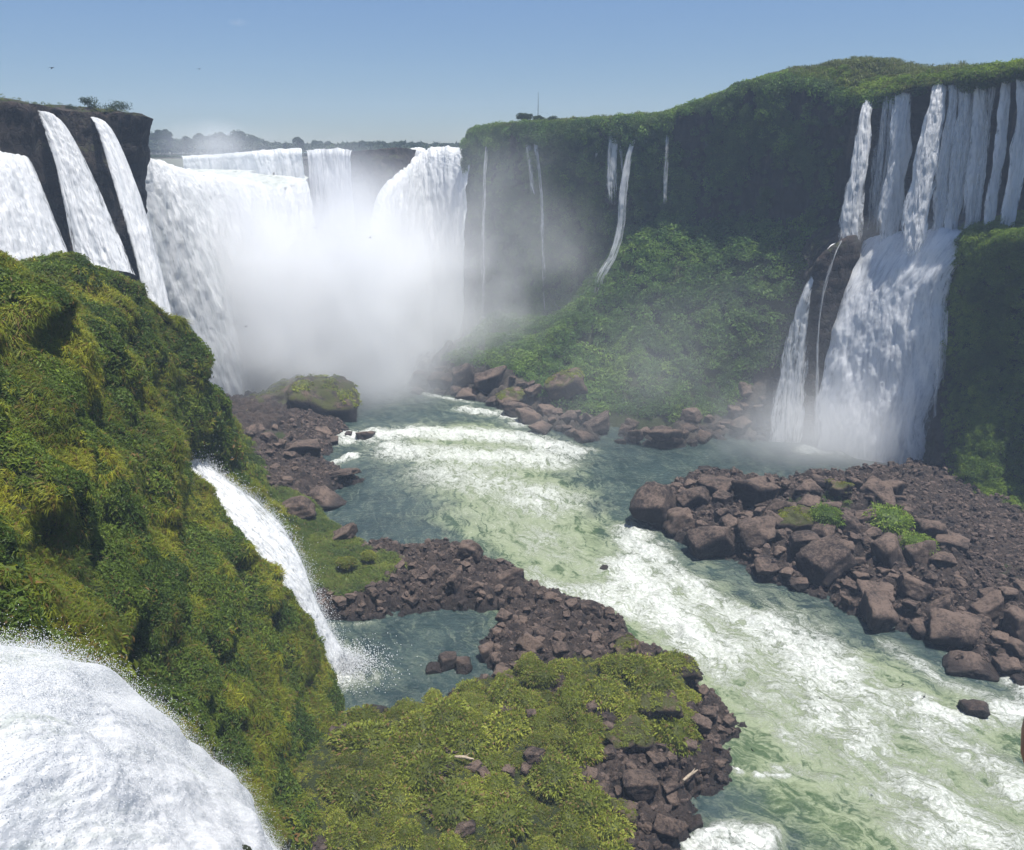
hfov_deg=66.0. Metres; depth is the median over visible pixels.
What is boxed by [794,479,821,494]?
boulder
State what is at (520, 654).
boulder
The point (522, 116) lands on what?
tree
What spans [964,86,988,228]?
waterfall
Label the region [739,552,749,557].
boulder
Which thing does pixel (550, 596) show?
boulder
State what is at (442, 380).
boulder
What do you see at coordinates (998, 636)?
boulder
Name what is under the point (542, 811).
shrub
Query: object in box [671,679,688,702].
shrub
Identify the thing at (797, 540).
boulder
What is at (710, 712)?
boulder
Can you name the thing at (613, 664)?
shrub
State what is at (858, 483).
boulder
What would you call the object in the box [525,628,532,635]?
boulder
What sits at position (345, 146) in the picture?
tree
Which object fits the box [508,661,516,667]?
boulder
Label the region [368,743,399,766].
shrub
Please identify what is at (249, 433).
boulder
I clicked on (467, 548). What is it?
boulder
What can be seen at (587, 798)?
shrub
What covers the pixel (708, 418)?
boulder
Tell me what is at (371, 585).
boulder
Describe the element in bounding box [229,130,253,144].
tree
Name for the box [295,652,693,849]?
undergrowth
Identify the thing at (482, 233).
waterfall
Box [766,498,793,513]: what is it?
boulder
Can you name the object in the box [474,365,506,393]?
boulder
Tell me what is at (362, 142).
tree
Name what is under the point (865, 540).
boulder
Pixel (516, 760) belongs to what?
shrub
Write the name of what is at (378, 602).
boulder
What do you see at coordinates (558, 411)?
boulder
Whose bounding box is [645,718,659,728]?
shrub
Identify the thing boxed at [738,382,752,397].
boulder
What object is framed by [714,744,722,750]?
boulder
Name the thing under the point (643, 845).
boulder
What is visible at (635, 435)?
boulder
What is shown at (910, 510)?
boulder
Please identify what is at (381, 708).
boulder
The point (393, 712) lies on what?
shrub
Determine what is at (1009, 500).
undergrowth
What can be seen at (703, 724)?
boulder
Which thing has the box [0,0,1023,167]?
sky
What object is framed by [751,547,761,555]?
boulder
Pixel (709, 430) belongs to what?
boulder
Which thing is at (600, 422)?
boulder
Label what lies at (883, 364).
waterfall
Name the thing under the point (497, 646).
boulder
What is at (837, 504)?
boulder
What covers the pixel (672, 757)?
boulder
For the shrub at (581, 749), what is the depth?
77.26 m
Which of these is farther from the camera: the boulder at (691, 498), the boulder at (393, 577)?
the boulder at (691, 498)
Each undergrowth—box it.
[0,93,128,111]
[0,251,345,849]
[150,154,350,157]
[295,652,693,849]
[821,473,1023,514]
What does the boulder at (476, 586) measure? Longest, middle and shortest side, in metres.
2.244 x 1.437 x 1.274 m
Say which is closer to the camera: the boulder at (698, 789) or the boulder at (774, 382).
the boulder at (698, 789)
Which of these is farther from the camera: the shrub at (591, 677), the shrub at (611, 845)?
the shrub at (591, 677)
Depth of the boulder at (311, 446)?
158.03 m
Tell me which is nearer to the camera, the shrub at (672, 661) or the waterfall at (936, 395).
the shrub at (672, 661)
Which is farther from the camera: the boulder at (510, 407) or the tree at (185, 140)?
the tree at (185, 140)
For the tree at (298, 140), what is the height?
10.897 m
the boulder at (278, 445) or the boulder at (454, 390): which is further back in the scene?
the boulder at (454, 390)
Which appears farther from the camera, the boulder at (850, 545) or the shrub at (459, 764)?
the boulder at (850, 545)
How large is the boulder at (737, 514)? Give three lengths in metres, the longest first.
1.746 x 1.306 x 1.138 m
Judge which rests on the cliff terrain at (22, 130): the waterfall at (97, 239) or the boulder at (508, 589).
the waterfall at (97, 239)
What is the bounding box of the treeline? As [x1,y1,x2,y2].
[148,138,461,154]
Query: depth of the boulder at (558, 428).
177.13 m
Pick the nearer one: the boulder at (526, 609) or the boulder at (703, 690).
the boulder at (703, 690)
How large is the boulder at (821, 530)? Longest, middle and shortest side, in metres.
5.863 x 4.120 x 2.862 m
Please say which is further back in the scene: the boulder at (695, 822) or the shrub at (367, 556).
the shrub at (367, 556)
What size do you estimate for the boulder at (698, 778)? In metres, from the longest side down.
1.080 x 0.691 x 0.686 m
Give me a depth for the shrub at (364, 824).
66.75 m
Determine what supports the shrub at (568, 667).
on the shore land at (269, 414)
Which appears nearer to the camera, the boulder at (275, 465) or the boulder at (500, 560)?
the boulder at (500, 560)
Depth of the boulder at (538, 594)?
106.28 m
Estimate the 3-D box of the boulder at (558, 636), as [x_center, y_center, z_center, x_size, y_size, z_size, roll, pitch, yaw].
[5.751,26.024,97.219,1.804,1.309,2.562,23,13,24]
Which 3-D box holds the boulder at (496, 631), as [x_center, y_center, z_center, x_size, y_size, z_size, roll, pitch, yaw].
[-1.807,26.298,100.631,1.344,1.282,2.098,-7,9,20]
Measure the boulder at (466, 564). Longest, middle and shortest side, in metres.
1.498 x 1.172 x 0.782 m
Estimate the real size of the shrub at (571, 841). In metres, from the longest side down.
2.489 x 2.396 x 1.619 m
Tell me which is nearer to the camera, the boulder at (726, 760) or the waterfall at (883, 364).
the boulder at (726, 760)
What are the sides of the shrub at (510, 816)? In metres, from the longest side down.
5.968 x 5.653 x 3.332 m
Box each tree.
[62,104,80,110]
[78,96,100,109]
[101,99,131,110]
[150,130,162,158]
[160,129,173,154]
[178,135,193,153]
[192,133,204,154]
[204,134,215,154]
[211,132,232,153]
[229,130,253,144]
[292,137,304,147]
[311,140,322,144]
[343,144,353,149]
[345,141,357,145]
[358,140,370,145]
[368,141,376,149]
[375,140,388,147]
[516,113,528,119]
[532,115,543,120]
[545,115,557,119]
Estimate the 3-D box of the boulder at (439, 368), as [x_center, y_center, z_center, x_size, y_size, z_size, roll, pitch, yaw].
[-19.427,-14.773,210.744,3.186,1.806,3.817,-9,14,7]
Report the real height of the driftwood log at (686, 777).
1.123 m
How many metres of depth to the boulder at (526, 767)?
74.19 m
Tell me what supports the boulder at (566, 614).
on the shore land at (269, 414)
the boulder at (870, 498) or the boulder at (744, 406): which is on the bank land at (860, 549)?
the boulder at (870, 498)
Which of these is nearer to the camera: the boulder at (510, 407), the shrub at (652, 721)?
the shrub at (652, 721)
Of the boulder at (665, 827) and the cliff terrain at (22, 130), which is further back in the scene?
the cliff terrain at (22, 130)
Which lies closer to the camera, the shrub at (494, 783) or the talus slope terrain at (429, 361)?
the shrub at (494, 783)
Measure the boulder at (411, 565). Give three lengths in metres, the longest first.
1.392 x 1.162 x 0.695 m
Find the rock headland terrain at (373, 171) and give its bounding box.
[351,147,415,340]
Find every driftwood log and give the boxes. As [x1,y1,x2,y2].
[455,753,473,759]
[682,768,697,781]
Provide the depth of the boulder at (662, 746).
79.37 m
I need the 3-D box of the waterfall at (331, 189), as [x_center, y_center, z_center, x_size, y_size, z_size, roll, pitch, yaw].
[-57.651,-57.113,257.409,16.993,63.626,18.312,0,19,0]
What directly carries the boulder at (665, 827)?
on the shore land at (269, 414)
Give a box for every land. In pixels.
[150,153,350,158]
[226,390,745,849]
[647,459,1023,676]
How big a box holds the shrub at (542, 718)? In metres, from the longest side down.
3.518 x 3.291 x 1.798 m
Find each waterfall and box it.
[0,151,67,260]
[0,604,300,849]
[38,110,133,273]
[91,117,170,314]
[145,158,330,395]
[182,151,255,170]
[188,450,356,681]
[251,148,304,177]
[306,147,361,342]
[370,145,469,370]
[410,147,424,156]
[481,148,486,281]
[526,145,533,192]
[534,144,544,306]
[598,140,634,278]
[607,136,617,196]
[664,136,668,199]
[771,243,834,442]
[813,241,841,445]
[814,227,963,464]
[839,99,871,239]
[869,99,886,219]
[874,96,894,224]
[877,90,911,241]
[901,83,946,252]
[933,81,957,230]
[934,334,941,416]
[944,88,971,229]
[944,311,947,368]
[946,88,971,199]
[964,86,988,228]
[975,85,994,221]
[984,81,1010,226]
[1001,79,1023,227]
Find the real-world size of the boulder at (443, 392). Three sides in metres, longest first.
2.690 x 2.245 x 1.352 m
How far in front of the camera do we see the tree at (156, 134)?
411.36 m
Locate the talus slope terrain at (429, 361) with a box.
[404,218,808,448]
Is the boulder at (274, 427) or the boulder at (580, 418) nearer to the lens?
the boulder at (274, 427)
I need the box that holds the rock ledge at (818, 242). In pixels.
[795,212,1001,434]
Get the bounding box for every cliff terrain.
[0,101,152,281]
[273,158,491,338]
[467,74,1023,314]
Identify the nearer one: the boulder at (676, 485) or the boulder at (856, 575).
the boulder at (856, 575)
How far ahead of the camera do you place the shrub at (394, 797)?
69.26 m
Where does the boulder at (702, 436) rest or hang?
on the talus slope terrain at (429, 361)
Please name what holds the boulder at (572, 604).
on the shore land at (269, 414)
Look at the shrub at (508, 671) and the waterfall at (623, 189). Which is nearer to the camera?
the shrub at (508, 671)
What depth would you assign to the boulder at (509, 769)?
74.35 m
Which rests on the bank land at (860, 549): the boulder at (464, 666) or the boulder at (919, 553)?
the boulder at (919, 553)
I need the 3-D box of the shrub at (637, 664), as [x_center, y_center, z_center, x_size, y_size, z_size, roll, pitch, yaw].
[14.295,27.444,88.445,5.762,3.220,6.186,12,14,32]
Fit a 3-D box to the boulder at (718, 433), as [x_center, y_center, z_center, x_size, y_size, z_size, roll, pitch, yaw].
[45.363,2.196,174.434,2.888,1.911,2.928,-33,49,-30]
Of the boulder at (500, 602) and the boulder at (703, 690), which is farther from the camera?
the boulder at (500, 602)
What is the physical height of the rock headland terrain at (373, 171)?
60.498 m
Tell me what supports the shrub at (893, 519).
on the bank land at (860, 549)
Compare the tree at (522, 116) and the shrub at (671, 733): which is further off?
the tree at (522, 116)
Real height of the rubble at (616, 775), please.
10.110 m
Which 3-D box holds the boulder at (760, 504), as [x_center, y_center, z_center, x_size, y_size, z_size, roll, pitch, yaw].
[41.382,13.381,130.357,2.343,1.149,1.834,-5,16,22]
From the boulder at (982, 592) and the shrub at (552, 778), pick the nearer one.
the shrub at (552, 778)
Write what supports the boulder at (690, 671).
on the shore land at (269, 414)
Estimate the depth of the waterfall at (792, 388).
167.51 m
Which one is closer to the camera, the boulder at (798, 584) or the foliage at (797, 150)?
the boulder at (798, 584)
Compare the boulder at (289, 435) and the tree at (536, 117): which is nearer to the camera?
the boulder at (289, 435)
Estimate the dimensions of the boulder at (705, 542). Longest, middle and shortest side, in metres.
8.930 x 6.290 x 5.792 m
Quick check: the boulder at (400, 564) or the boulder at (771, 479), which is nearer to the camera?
the boulder at (400, 564)
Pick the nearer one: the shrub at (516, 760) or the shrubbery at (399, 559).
the shrub at (516, 760)
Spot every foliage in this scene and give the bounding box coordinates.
[460,68,1023,323]
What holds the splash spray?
on the river
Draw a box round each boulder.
[244,422,264,433]
[245,431,253,437]
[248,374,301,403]
[259,431,277,442]
[265,450,274,455]
[270,463,280,468]
[272,424,277,430]
[273,443,281,447]
[277,438,286,445]
[277,481,287,486]
[279,476,292,483]
[281,495,316,519]
[282,433,292,438]
[284,451,295,457]
[286,373,362,421]
[287,439,320,456]
[307,485,346,508]
[315,426,332,437]
[316,598,325,607]
[323,606,330,612]
[326,590,335,598]
[329,435,338,444]
[329,468,361,477]
[332,523,357,540]
[332,596,346,606]
[340,612,348,618]
[344,593,357,599]
[345,431,351,435]
[355,431,375,439]
[355,609,365,614]
[360,601,365,607]
[364,583,376,588]
[364,586,379,596]
[370,704,387,713]
[375,599,383,605]
[386,587,395,594]
[390,573,397,580]
[394,559,404,569]
[401,594,409,600]
[407,594,419,605]
[408,370,430,390]
[408,561,417,567]
[409,569,419,579]
[418,575,426,580]
[423,802,434,823]
[425,661,441,673]
[427,371,453,390]
[427,565,436,579]
[434,595,441,599]
[435,366,444,370]
[436,551,445,559]
[437,651,456,671]
[438,390,446,394]
[438,762,454,780]
[445,570,462,590]
[445,747,458,753]
[449,386,462,394]
[451,558,460,564]
[452,363,474,385]
[453,819,475,839]
[455,387,479,400]
[455,539,483,561]
[456,656,472,674]
[460,561,470,567]
[464,759,482,772]
[468,581,484,591]
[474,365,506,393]
[477,766,490,778]
[478,590,485,596]
[478,641,494,661]
[485,396,497,406]
[487,594,493,600]
[490,651,500,664]
[492,626,502,637]
[493,664,516,678]
[494,584,503,592]
[494,642,502,651]
[495,608,512,621]
[496,386,525,406]
[496,558,504,563]
[496,568,524,586]
[496,706,511,715]
[497,598,504,608]
[501,763,515,776]
[502,400,532,417]
[502,630,508,638]
[506,587,512,592]
[507,586,524,598]
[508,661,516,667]
[515,407,541,424]
[515,631,543,651]
[516,381,526,386]
[517,651,526,659]
[519,615,526,623]
[520,762,531,774]
[523,607,530,612]
[523,746,545,763]
[524,384,544,397]
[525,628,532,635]
[525,709,536,718]
[526,379,534,386]
[528,420,552,434]
[530,581,539,587]
[533,626,553,636]
[535,591,542,597]
[535,636,544,642]
[536,403,554,417]
[542,396,551,402]
[543,367,587,400]
[545,591,560,603]
[547,417,556,422]
[551,640,569,657]
[552,408,562,415]
[552,631,565,640]
[553,597,561,602]
[555,425,563,431]
[559,410,576,424]
[561,425,571,430]
[563,610,570,618]
[564,598,578,611]
[567,428,575,435]
[574,410,581,416]
[574,430,594,442]
[577,621,582,628]
[578,414,584,422]
[579,599,601,617]
[581,413,591,420]
[581,649,591,658]
[583,410,609,433]
[584,699,599,712]
[586,766,597,780]
[590,631,600,642]
[592,783,609,795]
[599,564,607,568]
[601,721,614,731]
[602,748,615,759]
[603,606,614,619]
[606,713,653,752]
[609,622,619,630]
[610,631,625,643]
[611,800,637,823]
[613,636,641,655]
[614,438,625,444]
[614,785,622,795]
[617,423,632,436]
[622,768,659,801]
[624,418,639,427]
[625,758,636,768]
[626,837,635,849]
[627,429,643,440]
[629,481,678,528]
[637,687,683,719]
[638,841,649,849]
[639,822,652,834]
[641,426,649,436]
[641,440,651,444]
[645,429,683,443]
[646,751,667,765]
[652,813,688,839]
[653,839,662,849]
[654,425,671,429]
[655,772,661,779]
[657,743,665,749]
[660,778,680,795]
[662,507,694,535]
[665,766,681,781]
[666,751,676,763]
[666,791,678,807]
[670,482,682,488]
[672,653,702,682]
[676,486,709,508]
[676,487,685,493]
[678,423,698,432]
[679,407,703,421]
[682,429,689,438]
[683,737,697,752]
[684,479,695,486]
[685,779,694,789]
[686,526,734,558]
[686,814,703,831]
[687,439,697,446]
[691,713,711,733]
[693,785,701,793]
[695,429,710,443]
[695,520,708,526]
[695,684,709,698]
[695,775,702,781]
[698,465,712,472]
[698,474,734,495]
[700,705,717,720]
[700,763,711,773]
[703,414,714,422]
[705,429,712,437]
[712,429,725,438]
[712,488,733,505]
[713,425,724,430]
[713,758,725,767]
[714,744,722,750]
[714,757,728,763]
[715,507,731,518]
[716,727,724,732]
[719,419,733,428]
[721,513,737,526]
[723,714,734,727]
[724,726,731,735]
[727,404,742,418]
[729,416,751,433]
[731,479,778,506]
[733,507,740,517]
[737,515,775,550]
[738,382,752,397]
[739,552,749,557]
[740,402,748,410]
[745,510,753,517]
[747,475,766,481]
[751,404,762,410]
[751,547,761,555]
[753,506,765,515]
[754,502,767,506]
[754,556,778,576]
[759,395,774,405]
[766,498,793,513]
[766,510,783,528]
[768,476,775,481]
[769,377,778,389]
[771,481,780,486]
[773,546,785,555]
[775,529,787,540]
[778,504,814,532]
[779,567,793,576]
[780,479,790,488]
[788,530,820,550]
[789,577,808,591]
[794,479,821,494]
[795,535,857,587]
[797,494,820,507]
[811,474,831,489]
[811,521,836,537]
[822,502,841,509]
[824,478,854,496]
[837,511,862,535]
[841,507,855,512]
[841,595,851,604]
[842,539,854,553]
[843,577,856,590]
[845,477,862,488]
[848,531,859,539]
[851,571,869,579]
[852,557,865,568]
[854,507,876,523]
[856,579,894,603]
[859,478,895,508]
[859,535,873,546]
[859,589,899,632]
[864,495,874,501]
[865,526,881,538]
[870,532,904,569]
[876,566,889,574]
[886,479,905,494]
[888,572,898,580]
[895,495,906,500]
[896,572,935,600]
[897,503,910,507]
[899,565,912,574]
[901,599,919,610]
[902,506,913,516]
[902,540,935,566]
[909,617,927,639]
[912,518,947,539]
[923,570,938,582]
[924,594,952,617]
[928,551,957,568]
[928,607,981,648]
[935,530,969,552]
[935,587,953,598]
[942,650,1000,681]
[949,578,968,591]
[954,575,966,581]
[956,610,976,615]
[957,699,990,718]
[970,589,1003,620]
[977,614,992,629]
[978,587,992,597]
[984,643,1000,650]
[991,630,1009,643]
[991,656,1022,674]
[998,586,1018,598]
[1002,605,1023,641]
[1003,603,1023,612]
[1003,636,1023,657]
[1010,673,1023,685]
[1013,579,1023,594]
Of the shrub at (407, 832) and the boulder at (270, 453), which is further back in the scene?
the boulder at (270, 453)
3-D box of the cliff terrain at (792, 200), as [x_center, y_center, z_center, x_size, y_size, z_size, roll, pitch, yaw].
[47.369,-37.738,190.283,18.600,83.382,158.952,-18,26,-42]
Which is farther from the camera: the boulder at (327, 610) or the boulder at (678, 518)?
the boulder at (678, 518)
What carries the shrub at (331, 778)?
on the shore land at (269, 414)
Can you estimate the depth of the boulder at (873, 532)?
120.13 m
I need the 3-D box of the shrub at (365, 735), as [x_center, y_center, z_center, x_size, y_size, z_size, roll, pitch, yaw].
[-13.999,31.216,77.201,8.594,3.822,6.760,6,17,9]
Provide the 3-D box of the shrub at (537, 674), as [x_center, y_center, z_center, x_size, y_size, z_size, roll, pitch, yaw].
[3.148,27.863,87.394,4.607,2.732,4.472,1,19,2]
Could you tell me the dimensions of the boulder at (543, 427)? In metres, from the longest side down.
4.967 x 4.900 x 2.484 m
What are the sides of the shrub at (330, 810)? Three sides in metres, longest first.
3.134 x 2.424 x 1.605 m
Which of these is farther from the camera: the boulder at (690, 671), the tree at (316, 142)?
the tree at (316, 142)
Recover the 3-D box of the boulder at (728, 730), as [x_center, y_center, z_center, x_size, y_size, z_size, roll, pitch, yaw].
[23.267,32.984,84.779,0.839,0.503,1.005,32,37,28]
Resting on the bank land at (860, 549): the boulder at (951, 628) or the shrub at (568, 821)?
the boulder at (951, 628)
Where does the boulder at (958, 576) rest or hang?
on the bank land at (860, 549)
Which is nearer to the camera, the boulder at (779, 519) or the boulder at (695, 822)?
the boulder at (695, 822)
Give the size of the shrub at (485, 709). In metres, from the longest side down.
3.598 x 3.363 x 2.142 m
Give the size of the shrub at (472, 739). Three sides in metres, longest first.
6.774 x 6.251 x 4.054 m
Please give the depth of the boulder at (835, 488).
131.22 m
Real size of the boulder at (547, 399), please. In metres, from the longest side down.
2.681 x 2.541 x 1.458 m
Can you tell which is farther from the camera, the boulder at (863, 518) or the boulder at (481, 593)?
the boulder at (863, 518)
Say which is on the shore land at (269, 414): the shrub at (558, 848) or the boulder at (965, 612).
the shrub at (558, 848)
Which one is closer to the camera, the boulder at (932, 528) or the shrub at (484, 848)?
the shrub at (484, 848)
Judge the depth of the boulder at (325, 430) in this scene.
170.50 m
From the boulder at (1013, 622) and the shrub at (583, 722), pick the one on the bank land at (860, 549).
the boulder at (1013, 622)
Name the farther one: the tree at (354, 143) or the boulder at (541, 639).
the tree at (354, 143)
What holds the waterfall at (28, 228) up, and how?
on the cliff terrain at (22, 130)
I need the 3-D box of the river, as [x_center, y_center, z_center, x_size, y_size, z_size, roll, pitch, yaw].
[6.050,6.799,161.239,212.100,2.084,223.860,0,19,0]
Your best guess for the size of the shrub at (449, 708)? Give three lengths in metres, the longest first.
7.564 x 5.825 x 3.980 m
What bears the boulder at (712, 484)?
on the bank land at (860, 549)
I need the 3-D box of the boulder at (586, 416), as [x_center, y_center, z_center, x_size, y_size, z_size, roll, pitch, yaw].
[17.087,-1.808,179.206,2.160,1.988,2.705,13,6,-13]
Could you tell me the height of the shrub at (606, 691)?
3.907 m
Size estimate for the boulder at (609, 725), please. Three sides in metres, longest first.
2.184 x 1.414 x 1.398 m
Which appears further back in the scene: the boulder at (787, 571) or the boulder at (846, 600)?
the boulder at (787, 571)
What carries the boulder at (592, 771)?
on the shore land at (269, 414)
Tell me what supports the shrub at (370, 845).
on the shore land at (269, 414)
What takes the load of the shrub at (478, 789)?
on the shore land at (269, 414)
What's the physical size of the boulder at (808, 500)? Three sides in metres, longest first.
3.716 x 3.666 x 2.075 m
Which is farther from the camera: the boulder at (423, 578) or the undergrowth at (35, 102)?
the undergrowth at (35, 102)
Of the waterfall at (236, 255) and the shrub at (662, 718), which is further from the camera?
the waterfall at (236, 255)
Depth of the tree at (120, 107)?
138.96 m
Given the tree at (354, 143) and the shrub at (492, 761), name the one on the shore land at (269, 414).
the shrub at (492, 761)
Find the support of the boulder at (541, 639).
on the shore land at (269, 414)
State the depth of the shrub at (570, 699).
83.23 m
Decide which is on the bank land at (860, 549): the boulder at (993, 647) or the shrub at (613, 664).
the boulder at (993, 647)
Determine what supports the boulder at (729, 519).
on the bank land at (860, 549)
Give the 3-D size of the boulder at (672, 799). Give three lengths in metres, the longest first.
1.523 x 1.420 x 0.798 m
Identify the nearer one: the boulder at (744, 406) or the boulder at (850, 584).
the boulder at (850, 584)
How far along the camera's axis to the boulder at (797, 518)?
123.39 m
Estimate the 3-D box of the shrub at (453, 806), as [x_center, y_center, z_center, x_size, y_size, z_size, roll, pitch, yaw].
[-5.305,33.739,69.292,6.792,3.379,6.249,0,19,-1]
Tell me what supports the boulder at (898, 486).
on the bank land at (860, 549)
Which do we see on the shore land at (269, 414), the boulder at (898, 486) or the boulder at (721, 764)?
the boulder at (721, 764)
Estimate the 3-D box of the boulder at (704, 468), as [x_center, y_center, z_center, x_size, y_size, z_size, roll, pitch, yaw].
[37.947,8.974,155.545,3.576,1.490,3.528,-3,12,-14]
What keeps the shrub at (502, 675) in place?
on the shore land at (269, 414)
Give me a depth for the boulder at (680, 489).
136.74 m
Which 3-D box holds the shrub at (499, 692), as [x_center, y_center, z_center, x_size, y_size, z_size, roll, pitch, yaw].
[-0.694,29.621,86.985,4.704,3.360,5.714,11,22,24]
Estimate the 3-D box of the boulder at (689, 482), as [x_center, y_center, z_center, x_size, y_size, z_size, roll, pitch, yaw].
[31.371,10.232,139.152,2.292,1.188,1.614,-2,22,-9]
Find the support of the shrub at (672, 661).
on the shore land at (269, 414)
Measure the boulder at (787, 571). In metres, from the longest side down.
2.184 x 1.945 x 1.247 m
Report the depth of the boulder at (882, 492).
129.78 m
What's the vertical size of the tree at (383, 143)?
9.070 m
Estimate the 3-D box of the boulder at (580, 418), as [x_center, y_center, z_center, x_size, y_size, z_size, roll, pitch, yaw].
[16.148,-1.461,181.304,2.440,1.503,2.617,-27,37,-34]
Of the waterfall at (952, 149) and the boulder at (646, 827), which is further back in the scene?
the waterfall at (952, 149)
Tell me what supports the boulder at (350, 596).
on the shore land at (269, 414)
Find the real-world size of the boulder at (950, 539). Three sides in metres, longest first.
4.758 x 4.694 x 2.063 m
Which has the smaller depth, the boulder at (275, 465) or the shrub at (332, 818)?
the shrub at (332, 818)
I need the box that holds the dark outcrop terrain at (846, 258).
[792,232,862,442]
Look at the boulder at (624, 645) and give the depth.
91.75 m
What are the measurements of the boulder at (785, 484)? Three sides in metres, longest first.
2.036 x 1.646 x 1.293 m
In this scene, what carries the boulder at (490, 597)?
on the shore land at (269, 414)
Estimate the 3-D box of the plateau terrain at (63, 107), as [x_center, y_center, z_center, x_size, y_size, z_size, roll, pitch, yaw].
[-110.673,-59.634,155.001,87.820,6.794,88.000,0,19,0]
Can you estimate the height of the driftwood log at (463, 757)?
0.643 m
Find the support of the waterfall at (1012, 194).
on the cliff terrain at (792, 200)
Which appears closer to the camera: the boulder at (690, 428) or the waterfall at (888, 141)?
the waterfall at (888, 141)
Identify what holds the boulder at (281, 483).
on the shore land at (269, 414)
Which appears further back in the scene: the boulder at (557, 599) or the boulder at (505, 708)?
the boulder at (557, 599)
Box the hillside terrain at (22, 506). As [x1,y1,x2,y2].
[0,256,337,849]
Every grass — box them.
[269,486,407,602]
[471,55,1023,128]
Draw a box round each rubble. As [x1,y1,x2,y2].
[256,408,746,849]
[652,457,1023,675]
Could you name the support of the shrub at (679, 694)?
on the shore land at (269, 414)
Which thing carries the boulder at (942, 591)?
on the bank land at (860, 549)
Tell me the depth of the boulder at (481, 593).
108.10 m
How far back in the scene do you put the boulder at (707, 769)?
78.91 m
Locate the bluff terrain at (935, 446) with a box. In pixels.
[923,216,1023,501]
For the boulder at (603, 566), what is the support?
in the river
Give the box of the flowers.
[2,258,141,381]
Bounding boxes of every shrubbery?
[271,489,401,589]
[440,208,819,421]
[471,58,1023,129]
[926,209,1023,503]
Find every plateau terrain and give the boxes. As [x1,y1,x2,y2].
[0,98,121,112]
[827,62,1017,90]
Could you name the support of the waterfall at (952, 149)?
attached to the cliff terrain at (792, 200)
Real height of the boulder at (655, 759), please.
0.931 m
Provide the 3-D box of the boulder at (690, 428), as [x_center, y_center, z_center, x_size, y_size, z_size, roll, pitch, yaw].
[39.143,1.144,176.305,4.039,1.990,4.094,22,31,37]
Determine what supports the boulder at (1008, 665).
on the bank land at (860, 549)
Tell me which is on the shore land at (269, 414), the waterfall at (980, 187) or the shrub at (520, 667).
the shrub at (520, 667)
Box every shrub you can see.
[315,765,355,798]
[322,802,352,817]
[323,769,382,822]
[323,817,366,849]
[324,807,348,829]
[326,718,403,756]
[334,556,358,569]
[334,753,358,770]
[336,704,385,727]
[353,814,376,836]
[357,839,376,849]
[359,756,384,772]
[360,549,377,561]
[360,825,384,844]
[362,766,389,787]
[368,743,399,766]
[375,779,419,815]
[377,807,408,829]
[381,764,399,780]
[382,706,404,719]
[385,817,425,849]
[390,747,454,800]
[391,697,415,708]
[391,727,443,757]
[398,706,437,738]
[402,701,426,716]
[412,792,430,812]
[415,835,438,849]
[416,776,487,832]
[421,687,442,704]
[425,692,474,730]
[430,725,450,746]
[437,831,465,849]
[440,719,497,761]
[446,752,466,772]
[446,776,463,786]
[450,822,475,844]
[452,677,486,696]
[459,692,474,699]
[461,693,488,707]
[462,774,483,789]
[465,806,489,827]
[468,710,487,723]
[469,785,484,800]
[470,750,509,774]
[471,701,493,715]
[474,845,497,849]
[475,827,511,849]
[479,701,535,750]
[479,790,533,845]
[480,770,517,800]
[485,677,521,705]
[490,706,498,712]
[491,672,506,685]
[503,669,514,677]
[506,751,525,770]
[507,687,546,710]
[514,655,543,679]
[519,651,537,660]
[520,660,560,688]
[520,791,540,807]
[521,754,585,799]
[524,731,549,747]
[527,708,553,736]
[527,822,555,843]
[529,834,558,849]
[531,802,552,820]
[536,745,561,767]
[547,705,566,722]
[547,721,570,748]
[548,658,557,666]
[549,679,587,718]
[549,844,571,849]
[550,804,589,840]
[551,657,584,680]
[556,774,615,822]
[557,728,606,766]
[557,831,578,849]
[562,673,592,687]
[566,710,608,741]
[576,827,598,846]
[581,674,627,713]
[583,674,596,681]
[584,806,636,844]
[594,652,630,680]
[594,836,634,849]
[600,729,609,742]
[610,693,649,722]
[615,715,653,733]
[618,652,663,684]
[628,665,680,696]
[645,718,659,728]
[650,713,671,720]
[650,715,703,757]
[654,648,688,674]
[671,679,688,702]
[672,687,686,711]
[682,706,698,726]
[683,689,702,703]
[808,502,845,526]
[861,501,915,535]
[897,531,938,554]
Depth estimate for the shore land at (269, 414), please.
102.03 m
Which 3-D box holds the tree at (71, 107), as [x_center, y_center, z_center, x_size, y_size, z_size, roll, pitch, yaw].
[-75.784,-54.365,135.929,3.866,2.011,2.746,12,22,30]
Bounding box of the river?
[302,338,1023,849]
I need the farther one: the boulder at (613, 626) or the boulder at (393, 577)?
the boulder at (393, 577)
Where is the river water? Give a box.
[191,169,308,187]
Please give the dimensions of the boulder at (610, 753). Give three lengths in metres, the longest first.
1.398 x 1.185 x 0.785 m
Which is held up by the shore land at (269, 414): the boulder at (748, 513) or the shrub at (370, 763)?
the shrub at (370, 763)
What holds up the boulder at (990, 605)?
on the bank land at (860, 549)
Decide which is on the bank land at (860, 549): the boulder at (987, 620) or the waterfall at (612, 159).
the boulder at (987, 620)
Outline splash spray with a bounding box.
[330,633,409,693]
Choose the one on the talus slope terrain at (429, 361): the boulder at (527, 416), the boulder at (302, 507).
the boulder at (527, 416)
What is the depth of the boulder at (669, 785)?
75.48 m
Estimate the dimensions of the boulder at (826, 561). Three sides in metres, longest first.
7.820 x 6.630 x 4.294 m
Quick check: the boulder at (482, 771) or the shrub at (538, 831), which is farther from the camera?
the boulder at (482, 771)

